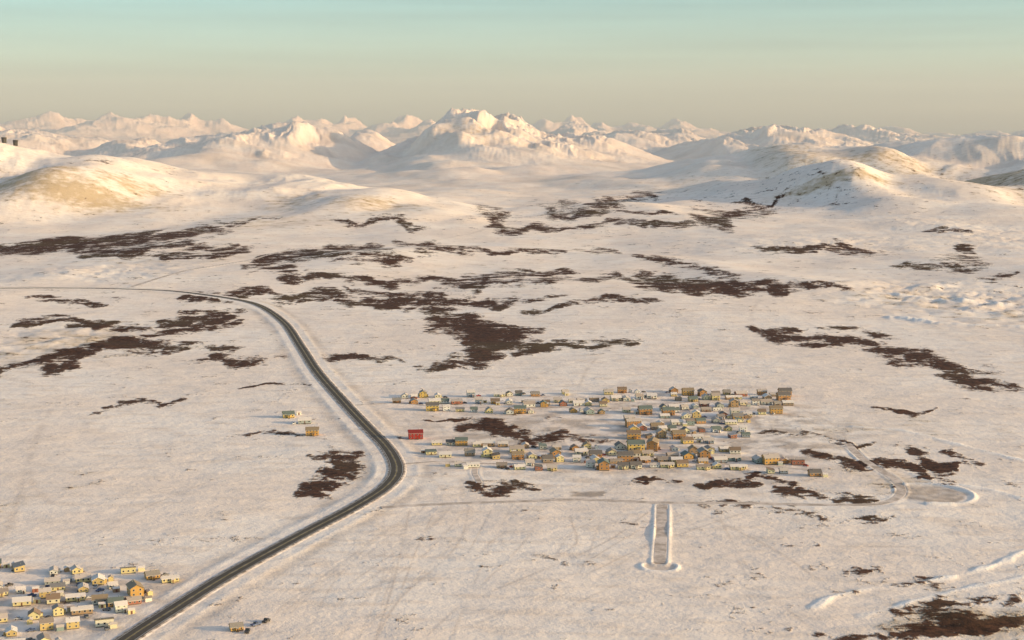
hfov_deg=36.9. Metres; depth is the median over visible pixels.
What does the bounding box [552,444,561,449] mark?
wood house
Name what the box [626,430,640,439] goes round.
ochre house
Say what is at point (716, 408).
wood house
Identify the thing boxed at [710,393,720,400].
wood house
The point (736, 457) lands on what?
wood house
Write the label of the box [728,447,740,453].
wood house
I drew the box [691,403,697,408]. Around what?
wood house
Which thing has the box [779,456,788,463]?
ochre house
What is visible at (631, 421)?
apartment building
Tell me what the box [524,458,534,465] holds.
wood house
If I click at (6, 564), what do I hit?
storage shed
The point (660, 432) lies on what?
wood house
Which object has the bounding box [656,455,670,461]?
wood house
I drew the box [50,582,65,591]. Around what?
wood house
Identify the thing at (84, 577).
wood house
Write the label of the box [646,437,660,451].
apartment building
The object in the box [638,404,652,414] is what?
ochre house
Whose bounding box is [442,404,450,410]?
wood house
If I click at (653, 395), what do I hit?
wood house
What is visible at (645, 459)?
ochre house
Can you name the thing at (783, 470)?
wood house
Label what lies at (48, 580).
wood house
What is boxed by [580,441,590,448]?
wood house
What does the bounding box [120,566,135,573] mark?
wood house
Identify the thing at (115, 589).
storage shed
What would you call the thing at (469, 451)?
wood house
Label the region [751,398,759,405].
wood house
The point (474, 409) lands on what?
wood house
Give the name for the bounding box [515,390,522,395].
wood house
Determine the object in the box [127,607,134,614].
storage shed
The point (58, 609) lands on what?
wood house
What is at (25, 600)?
wood house
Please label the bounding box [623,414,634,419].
wood house
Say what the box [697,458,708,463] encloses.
ochre house
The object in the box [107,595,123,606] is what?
ochre house
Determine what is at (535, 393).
ochre house
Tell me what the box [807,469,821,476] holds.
ochre house
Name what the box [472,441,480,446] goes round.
wood house
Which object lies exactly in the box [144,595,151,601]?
storage shed
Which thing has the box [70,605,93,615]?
wood house
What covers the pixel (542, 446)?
wood house
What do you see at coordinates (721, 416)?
wood house
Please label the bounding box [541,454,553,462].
wood house
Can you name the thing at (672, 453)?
wood house
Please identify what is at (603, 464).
ochre house
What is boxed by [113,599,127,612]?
wood house
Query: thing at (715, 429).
wood house
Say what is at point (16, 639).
wood house
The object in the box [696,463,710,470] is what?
wood house
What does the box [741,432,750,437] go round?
wood house
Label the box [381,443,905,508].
gravel road
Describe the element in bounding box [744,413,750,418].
wood house
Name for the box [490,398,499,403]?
ochre house
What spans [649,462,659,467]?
wood house
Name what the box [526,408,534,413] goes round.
wood house
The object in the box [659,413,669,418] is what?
wood house
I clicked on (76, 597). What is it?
wood house
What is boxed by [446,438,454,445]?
wood house
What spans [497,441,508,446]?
wood house
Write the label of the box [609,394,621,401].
wood house
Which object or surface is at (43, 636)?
wood house
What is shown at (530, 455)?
wood house
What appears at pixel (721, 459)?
wood house
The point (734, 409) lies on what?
wood house
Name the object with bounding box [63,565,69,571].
storage shed
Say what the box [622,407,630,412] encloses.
wood house
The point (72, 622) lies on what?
wood house
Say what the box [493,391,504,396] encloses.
wood house
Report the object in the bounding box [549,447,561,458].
ochre house
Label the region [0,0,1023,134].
sky
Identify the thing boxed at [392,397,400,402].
ochre house
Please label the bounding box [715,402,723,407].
wood house
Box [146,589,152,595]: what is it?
storage shed
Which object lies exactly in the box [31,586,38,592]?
storage shed
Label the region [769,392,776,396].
wood house
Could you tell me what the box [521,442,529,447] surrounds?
wood house
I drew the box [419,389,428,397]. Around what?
ochre house
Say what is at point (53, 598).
wood house
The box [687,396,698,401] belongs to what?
wood house
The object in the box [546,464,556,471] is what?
wood house
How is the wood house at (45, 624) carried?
on the ground
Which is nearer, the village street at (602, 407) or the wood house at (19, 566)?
the wood house at (19, 566)
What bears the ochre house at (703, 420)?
on the ground
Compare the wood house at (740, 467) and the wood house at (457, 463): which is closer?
the wood house at (740, 467)
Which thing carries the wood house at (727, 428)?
on the ground
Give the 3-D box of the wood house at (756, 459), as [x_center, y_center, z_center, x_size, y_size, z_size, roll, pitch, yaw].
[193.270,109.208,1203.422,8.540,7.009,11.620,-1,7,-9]
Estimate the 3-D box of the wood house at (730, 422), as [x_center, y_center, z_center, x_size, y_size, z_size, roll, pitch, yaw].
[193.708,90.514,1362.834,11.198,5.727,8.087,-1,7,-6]
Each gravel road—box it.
[133,246,359,285]
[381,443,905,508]
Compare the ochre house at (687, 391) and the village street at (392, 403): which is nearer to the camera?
the village street at (392, 403)
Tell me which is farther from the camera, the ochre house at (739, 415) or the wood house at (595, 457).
the ochre house at (739, 415)
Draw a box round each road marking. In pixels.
[118,288,402,638]
[125,290,396,639]
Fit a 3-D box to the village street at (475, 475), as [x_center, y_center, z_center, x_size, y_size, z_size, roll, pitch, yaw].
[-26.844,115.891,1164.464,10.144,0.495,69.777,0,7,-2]
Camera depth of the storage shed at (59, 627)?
789.94 m
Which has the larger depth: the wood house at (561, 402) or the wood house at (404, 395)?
the wood house at (404, 395)
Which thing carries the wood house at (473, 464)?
on the ground
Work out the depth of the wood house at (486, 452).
1220.61 m
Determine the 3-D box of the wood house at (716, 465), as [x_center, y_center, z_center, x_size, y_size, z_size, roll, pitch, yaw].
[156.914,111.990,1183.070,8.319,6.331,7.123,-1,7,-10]
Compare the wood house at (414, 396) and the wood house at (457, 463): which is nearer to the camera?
the wood house at (457, 463)
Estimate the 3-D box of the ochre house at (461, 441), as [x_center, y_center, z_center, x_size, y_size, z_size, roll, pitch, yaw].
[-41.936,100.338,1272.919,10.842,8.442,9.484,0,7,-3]
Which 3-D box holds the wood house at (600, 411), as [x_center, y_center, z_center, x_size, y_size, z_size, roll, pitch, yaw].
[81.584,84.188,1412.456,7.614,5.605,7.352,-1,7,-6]
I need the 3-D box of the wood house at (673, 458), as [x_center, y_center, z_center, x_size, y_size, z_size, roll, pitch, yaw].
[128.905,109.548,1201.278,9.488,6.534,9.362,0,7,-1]
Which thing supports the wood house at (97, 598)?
on the ground
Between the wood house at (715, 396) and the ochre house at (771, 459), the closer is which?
the ochre house at (771, 459)
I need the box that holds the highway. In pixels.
[0,288,406,639]
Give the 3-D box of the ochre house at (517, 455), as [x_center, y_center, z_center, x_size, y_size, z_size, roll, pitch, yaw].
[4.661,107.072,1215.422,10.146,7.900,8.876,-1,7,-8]
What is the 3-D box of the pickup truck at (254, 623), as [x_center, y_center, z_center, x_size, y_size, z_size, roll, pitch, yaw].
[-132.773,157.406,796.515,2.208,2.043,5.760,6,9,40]
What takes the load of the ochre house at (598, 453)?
on the ground
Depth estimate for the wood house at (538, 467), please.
1172.56 m
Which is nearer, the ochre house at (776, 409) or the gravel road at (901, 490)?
the gravel road at (901, 490)
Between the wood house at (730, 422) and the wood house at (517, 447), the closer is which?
the wood house at (517, 447)
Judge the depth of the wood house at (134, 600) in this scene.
834.24 m
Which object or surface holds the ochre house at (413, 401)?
on the ground
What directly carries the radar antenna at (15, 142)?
on the ground
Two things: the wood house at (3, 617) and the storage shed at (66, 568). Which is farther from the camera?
the storage shed at (66, 568)
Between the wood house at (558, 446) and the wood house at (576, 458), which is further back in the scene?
the wood house at (558, 446)
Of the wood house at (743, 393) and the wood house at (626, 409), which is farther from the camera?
the wood house at (743, 393)
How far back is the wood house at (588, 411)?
1408.22 m
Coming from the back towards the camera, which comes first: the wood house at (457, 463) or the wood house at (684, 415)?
the wood house at (684, 415)
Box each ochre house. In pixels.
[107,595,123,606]
[126,579,144,596]
[143,569,160,580]
[228,621,243,631]
[282,410,294,418]
[305,426,318,436]
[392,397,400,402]
[408,398,417,403]
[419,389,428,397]
[425,402,438,411]
[455,437,467,445]
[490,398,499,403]
[511,451,524,459]
[514,405,526,413]
[530,391,539,396]
[540,400,548,406]
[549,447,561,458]
[569,407,576,412]
[569,444,579,450]
[588,449,602,457]
[595,457,609,470]
[616,451,633,461]
[617,387,626,392]
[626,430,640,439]
[626,439,644,449]
[628,424,639,429]
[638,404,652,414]
[638,456,650,462]
[661,407,674,415]
[669,386,677,392]
[671,430,686,439]
[674,459,688,467]
[680,436,693,443]
[680,450,694,458]
[681,387,694,395]
[695,417,706,423]
[697,388,706,396]
[697,446,710,458]
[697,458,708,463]
[731,413,743,419]
[757,388,766,394]
[761,453,779,464]
[769,405,782,413]
[776,391,790,400]
[777,388,791,395]
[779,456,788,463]
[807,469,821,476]
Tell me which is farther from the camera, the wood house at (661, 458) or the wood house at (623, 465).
the wood house at (661, 458)
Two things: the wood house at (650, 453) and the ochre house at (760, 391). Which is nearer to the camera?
the wood house at (650, 453)
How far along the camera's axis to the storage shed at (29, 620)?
800.91 m
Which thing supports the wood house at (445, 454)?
on the ground
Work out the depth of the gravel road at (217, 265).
2966.32 m
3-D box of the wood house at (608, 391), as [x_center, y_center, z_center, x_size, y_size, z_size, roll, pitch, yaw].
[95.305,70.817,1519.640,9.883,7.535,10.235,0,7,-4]
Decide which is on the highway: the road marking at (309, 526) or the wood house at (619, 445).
the road marking at (309, 526)
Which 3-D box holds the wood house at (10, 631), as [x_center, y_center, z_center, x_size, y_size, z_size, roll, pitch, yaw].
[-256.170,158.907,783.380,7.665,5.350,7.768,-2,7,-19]
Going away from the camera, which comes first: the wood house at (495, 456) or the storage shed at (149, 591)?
the storage shed at (149, 591)
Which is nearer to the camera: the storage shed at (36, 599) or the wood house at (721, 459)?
the storage shed at (36, 599)
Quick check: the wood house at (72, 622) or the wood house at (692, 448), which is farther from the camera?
the wood house at (692, 448)
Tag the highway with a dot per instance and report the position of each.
(374, 432)
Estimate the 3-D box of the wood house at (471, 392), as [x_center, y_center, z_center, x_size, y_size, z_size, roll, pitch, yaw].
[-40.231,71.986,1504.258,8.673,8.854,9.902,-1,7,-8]
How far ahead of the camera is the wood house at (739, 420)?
1370.04 m
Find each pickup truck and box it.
[250,621,261,626]
[262,618,270,622]
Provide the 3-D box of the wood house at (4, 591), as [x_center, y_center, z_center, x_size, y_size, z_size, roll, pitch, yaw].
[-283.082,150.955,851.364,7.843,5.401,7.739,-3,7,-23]
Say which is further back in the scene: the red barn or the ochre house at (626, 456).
the red barn
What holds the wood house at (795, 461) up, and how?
on the ground
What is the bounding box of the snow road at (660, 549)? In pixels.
[654,505,667,562]
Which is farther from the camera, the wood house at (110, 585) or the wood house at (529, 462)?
the wood house at (529, 462)
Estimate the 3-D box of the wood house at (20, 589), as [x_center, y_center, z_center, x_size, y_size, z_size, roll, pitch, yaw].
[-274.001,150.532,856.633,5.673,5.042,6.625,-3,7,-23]
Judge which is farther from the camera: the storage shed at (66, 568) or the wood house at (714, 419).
the wood house at (714, 419)
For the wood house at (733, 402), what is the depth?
1445.42 m
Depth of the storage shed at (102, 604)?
828.76 m
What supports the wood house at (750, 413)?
on the ground
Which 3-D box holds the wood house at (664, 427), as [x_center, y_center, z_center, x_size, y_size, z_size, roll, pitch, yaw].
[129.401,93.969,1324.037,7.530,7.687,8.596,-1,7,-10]
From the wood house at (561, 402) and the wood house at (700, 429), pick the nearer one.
the wood house at (700, 429)
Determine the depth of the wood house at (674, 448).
1245.76 m
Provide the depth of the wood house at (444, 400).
1467.88 m
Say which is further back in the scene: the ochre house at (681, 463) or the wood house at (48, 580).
the ochre house at (681, 463)
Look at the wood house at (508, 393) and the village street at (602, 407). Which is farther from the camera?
the wood house at (508, 393)
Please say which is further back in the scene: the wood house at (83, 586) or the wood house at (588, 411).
the wood house at (588, 411)
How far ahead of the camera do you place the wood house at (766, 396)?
1485.16 m
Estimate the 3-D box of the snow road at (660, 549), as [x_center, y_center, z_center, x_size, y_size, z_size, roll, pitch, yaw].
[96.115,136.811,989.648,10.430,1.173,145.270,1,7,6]
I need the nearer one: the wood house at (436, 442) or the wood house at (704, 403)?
the wood house at (436, 442)
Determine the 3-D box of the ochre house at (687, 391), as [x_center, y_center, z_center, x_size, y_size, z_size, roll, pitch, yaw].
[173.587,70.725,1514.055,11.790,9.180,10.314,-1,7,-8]
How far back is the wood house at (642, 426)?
1331.06 m
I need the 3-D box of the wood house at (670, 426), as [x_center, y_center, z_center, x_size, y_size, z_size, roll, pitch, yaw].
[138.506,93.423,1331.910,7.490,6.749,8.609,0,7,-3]
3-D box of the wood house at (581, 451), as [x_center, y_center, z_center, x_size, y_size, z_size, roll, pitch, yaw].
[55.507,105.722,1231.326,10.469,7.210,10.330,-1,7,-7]
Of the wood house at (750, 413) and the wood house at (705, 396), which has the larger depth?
the wood house at (705, 396)
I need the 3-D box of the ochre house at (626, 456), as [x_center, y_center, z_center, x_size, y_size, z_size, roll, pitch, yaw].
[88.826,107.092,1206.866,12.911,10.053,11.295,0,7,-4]
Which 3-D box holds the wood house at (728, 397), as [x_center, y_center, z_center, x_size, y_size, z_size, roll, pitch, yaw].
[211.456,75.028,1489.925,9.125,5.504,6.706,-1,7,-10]
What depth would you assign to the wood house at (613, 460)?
1196.92 m
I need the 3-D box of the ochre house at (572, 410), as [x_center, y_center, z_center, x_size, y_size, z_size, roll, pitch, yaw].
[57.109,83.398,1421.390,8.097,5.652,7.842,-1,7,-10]
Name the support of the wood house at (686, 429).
on the ground
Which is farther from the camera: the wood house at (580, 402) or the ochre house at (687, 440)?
the wood house at (580, 402)
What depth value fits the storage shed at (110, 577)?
879.04 m
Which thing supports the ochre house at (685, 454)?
on the ground
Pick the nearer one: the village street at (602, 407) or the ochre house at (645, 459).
the ochre house at (645, 459)
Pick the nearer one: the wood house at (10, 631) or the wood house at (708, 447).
the wood house at (10, 631)
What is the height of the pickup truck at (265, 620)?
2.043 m
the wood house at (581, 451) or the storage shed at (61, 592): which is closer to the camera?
the storage shed at (61, 592)
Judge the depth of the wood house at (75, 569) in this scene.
892.92 m
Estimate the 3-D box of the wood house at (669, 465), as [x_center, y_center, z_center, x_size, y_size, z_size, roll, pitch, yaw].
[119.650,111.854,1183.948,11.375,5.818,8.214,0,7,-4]
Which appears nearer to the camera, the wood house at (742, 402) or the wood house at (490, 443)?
the wood house at (490, 443)
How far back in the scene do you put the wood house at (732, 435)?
1299.12 m
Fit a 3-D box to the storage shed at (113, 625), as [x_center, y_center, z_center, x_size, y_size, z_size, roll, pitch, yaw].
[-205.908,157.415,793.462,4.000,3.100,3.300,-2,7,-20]
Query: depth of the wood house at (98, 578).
871.47 m
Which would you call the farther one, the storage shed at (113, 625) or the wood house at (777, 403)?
the wood house at (777, 403)
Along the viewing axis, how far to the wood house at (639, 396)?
1489.29 m
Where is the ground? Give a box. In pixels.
[0,107,1023,639]
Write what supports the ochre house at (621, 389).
on the ground
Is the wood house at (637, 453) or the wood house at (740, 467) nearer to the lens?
the wood house at (740, 467)
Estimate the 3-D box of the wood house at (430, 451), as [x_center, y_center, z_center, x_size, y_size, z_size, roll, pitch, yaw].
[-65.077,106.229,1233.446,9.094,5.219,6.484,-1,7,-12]
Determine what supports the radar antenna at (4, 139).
on the ground
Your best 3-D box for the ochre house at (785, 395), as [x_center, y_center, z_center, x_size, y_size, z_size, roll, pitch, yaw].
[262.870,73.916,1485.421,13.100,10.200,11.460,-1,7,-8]
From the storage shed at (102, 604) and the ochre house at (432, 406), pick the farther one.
the ochre house at (432, 406)
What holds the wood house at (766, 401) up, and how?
on the ground
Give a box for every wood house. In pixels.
[0,586,8,596]
[0,613,7,622]
[2,625,17,636]
[4,638,25,639]
[11,561,24,572]
[12,595,31,606]
[15,585,25,593]
[27,607,44,619]
[36,632,50,639]
[38,587,50,598]
[38,617,53,630]
[44,576,60,584]
[46,593,60,604]
[49,565,61,574]
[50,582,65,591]
[51,603,66,616]
[64,592,85,602]
[65,616,79,629]
[70,564,84,574]
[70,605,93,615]
[74,573,91,583]
[77,582,88,592]
[91,573,107,585]
[91,592,107,605]
[94,617,114,627]
[106,581,117,589]
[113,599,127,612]
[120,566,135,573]
[125,595,141,605]
[160,574,179,583]
[297,417,311,423]
[400,393,408,398]
[410,394,417,398]
[425,449,436,454]
[428,397,440,403]
[431,440,442,445]
[434,393,441,397]
[438,450,451,457]
[441,398,448,403]
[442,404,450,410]
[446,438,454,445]
[450,398,462,404]
[454,461,461,466]
[455,407,464,411]
[464,448,474,455]
[465,462,479,467]
[466,389,475,397]
[470,407,477,412]
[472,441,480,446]
[474,397,482,404]
[481,438,494,446]
[481,446,492,457]
[484,406,492,412]
[490,452,500,459]
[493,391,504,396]
[496,461,506,468]
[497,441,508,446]
[503,407,513,414]
[504,398,512,404]
[505,391,512,396]
[509,445,524,452]
[513,463,525,469]
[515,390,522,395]
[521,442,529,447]
[522,401,535,406]
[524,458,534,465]
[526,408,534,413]
[526,452,537,458]
[534,463,542,470]
[538,442,546,449]
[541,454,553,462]
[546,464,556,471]
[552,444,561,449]
[553,397,561,402]
[555,454,563,461]
[558,399,566,406]
[572,399,584,405]
[572,455,580,462]
[574,448,587,455]
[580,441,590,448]
[583,407,594,414]
[585,400,591,405]
[585,459,595,467]
[589,398,598,401]
[589,454,599,462]
[597,409,604,413]
[599,401,606,406]
[603,389,613,394]
[605,447,616,455]
[608,458,623,463]
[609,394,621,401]
[614,441,624,449]
[617,462,628,469]
[622,395,629,400]
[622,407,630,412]
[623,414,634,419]
[628,449,640,456]
[629,460,641,469]
[634,393,643,399]
[637,422,647,430]
[641,450,653,456]
[645,433,652,438]
[646,392,656,398]
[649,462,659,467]
[650,422,660,429]
[655,428,665,438]
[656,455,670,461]
[658,425,666,432]
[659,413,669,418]
[659,461,674,468]
[665,452,679,455]
[667,404,679,406]
[667,424,676,430]
[669,445,678,450]
[670,392,676,396]
[670,418,682,424]
[671,456,682,462]
[675,396,681,400]
[680,404,688,409]
[680,412,690,418]
[681,426,690,433]
[685,418,694,425]
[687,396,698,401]
[687,444,697,453]
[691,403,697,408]
[691,409,700,417]
[692,433,703,439]
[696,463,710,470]
[697,427,704,431]
[699,400,709,406]
[700,407,711,411]
[701,393,710,399]
[702,436,714,443]
[704,445,715,450]
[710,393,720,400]
[710,426,720,432]
[711,407,721,410]
[711,416,719,422]
[711,461,721,468]
[712,456,727,462]
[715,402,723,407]
[716,414,724,419]
[718,446,730,451]
[722,389,730,394]
[723,425,732,430]
[724,395,734,399]
[724,419,737,424]
[724,453,741,461]
[727,398,738,406]
[727,432,736,438]
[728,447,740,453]
[729,407,740,415]
[729,464,745,470]
[734,390,747,396]
[735,394,742,399]
[735,417,743,422]
[738,425,747,431]
[739,400,747,405]
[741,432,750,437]
[742,411,752,416]
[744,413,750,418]
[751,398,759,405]
[751,455,762,463]
[757,408,766,414]
[760,399,772,404]
[762,393,771,398]
[766,467,774,473]
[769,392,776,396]
[773,401,781,404]
[778,467,788,473]
[781,400,793,405]
[790,458,804,464]
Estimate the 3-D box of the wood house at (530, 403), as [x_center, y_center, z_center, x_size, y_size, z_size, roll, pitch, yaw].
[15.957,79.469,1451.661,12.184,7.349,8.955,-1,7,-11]
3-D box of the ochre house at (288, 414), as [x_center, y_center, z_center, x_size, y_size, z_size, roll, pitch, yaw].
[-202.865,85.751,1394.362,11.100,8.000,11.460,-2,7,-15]
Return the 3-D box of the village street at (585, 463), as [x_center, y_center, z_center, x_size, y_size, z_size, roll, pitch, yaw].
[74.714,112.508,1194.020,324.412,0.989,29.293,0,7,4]
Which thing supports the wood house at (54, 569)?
on the ground
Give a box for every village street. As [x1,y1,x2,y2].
[355,403,442,407]
[405,461,807,470]
[450,399,792,408]
[471,467,482,482]
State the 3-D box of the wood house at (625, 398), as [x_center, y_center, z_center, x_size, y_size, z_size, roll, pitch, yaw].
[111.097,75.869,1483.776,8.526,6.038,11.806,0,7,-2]
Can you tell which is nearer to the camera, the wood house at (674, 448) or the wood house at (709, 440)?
the wood house at (674, 448)
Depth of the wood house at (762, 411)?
1407.13 m
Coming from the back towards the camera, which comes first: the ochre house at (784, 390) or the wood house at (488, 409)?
the ochre house at (784, 390)
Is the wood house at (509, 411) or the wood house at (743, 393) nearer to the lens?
the wood house at (509, 411)
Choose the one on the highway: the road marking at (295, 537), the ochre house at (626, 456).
the road marking at (295, 537)
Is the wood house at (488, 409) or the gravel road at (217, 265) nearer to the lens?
the wood house at (488, 409)
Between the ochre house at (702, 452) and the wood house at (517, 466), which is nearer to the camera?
the wood house at (517, 466)
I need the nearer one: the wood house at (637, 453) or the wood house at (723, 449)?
the wood house at (637, 453)
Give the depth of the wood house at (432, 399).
1466.38 m
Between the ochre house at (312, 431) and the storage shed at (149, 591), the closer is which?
the storage shed at (149, 591)
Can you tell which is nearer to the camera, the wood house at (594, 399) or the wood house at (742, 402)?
the wood house at (742, 402)
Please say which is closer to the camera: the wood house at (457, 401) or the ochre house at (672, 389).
the wood house at (457, 401)
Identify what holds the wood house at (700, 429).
on the ground
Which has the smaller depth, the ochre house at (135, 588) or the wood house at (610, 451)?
the ochre house at (135, 588)
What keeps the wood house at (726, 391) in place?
on the ground
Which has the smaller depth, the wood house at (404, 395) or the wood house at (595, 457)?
the wood house at (595, 457)
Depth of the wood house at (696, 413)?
1389.13 m
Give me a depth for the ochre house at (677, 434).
1294.13 m
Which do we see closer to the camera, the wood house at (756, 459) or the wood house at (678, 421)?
the wood house at (756, 459)
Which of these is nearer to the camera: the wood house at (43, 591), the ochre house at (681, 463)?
the wood house at (43, 591)
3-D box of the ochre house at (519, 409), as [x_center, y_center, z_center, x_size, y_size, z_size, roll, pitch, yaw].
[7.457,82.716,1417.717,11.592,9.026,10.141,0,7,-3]
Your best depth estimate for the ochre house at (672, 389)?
1528.16 m
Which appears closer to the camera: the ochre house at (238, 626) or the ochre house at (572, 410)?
the ochre house at (238, 626)
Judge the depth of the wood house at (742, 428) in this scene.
1326.60 m
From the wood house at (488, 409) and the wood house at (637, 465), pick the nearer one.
the wood house at (637, 465)
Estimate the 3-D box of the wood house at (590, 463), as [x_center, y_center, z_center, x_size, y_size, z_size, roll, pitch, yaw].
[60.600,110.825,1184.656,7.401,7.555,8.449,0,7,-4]
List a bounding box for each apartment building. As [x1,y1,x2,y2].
[625,418,641,427]
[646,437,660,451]
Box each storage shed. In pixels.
[3,562,9,567]
[26,617,32,624]
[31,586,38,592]
[33,597,40,603]
[56,590,63,596]
[56,624,63,630]
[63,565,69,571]
[63,579,69,584]
[98,602,105,607]
[108,574,113,580]
[109,621,117,628]
[112,586,119,592]
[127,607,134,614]
[138,565,144,571]
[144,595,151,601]
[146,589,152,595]
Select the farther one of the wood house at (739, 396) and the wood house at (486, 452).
the wood house at (739, 396)
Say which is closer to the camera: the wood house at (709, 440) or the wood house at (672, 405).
the wood house at (709, 440)
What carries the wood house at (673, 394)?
on the ground
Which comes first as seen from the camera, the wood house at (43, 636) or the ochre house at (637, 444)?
the wood house at (43, 636)
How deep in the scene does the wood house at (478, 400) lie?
1464.39 m
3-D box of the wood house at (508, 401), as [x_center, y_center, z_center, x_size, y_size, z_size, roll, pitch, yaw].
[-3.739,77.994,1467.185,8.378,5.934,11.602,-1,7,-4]
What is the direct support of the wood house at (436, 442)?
on the ground
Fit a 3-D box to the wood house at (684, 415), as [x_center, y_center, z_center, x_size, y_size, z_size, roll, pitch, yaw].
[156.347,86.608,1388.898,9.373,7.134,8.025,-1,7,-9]
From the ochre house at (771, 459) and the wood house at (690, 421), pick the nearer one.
the ochre house at (771, 459)
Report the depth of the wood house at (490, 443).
1264.54 m
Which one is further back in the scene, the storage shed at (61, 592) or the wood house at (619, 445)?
the wood house at (619, 445)
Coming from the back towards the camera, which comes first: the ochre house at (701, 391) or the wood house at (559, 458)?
the ochre house at (701, 391)
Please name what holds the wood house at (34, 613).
on the ground
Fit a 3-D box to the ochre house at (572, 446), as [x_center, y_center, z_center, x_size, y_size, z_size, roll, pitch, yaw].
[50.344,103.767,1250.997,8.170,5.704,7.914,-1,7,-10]
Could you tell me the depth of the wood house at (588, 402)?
1453.74 m
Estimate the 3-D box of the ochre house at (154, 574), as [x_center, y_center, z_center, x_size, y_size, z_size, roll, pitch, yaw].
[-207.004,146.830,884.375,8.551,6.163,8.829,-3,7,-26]
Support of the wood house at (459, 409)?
on the ground
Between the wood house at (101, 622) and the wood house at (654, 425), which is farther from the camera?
the wood house at (654, 425)
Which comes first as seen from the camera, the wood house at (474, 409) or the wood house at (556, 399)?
the wood house at (474, 409)
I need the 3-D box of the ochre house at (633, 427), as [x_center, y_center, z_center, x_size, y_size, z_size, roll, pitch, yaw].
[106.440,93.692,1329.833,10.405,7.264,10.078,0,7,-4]
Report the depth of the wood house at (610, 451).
1227.70 m
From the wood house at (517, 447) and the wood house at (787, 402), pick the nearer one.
the wood house at (517, 447)
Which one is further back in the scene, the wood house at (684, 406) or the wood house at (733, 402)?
the wood house at (733, 402)
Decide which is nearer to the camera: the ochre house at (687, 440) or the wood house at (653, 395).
the ochre house at (687, 440)
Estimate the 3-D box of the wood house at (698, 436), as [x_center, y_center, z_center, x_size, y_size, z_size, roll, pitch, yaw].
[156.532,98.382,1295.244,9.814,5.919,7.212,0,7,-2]
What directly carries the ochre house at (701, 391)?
on the ground
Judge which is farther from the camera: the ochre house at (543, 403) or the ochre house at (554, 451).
the ochre house at (543, 403)
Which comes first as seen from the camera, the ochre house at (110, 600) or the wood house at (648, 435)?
the ochre house at (110, 600)
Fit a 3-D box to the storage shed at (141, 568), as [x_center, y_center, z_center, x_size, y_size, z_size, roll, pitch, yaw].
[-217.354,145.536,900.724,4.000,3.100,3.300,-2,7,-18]
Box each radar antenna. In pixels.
[1,137,6,142]
[13,140,17,145]
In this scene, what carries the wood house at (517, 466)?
on the ground
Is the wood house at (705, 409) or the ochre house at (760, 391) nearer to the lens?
the wood house at (705, 409)
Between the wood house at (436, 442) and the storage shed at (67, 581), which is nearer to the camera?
the storage shed at (67, 581)
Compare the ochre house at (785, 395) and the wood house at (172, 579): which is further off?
the ochre house at (785, 395)
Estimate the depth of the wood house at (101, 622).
795.87 m
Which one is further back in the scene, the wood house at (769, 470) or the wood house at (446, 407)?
the wood house at (446, 407)
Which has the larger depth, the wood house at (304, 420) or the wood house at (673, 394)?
the wood house at (673, 394)
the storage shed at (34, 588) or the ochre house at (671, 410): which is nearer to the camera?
the storage shed at (34, 588)
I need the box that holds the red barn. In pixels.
[408,429,422,439]
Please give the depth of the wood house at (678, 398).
1479.87 m
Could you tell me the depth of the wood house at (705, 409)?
1421.10 m
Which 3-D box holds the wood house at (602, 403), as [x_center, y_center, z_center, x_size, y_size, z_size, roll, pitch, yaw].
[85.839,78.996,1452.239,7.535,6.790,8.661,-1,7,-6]
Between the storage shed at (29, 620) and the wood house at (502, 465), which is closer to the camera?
the storage shed at (29, 620)
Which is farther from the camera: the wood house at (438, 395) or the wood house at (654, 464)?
the wood house at (438, 395)

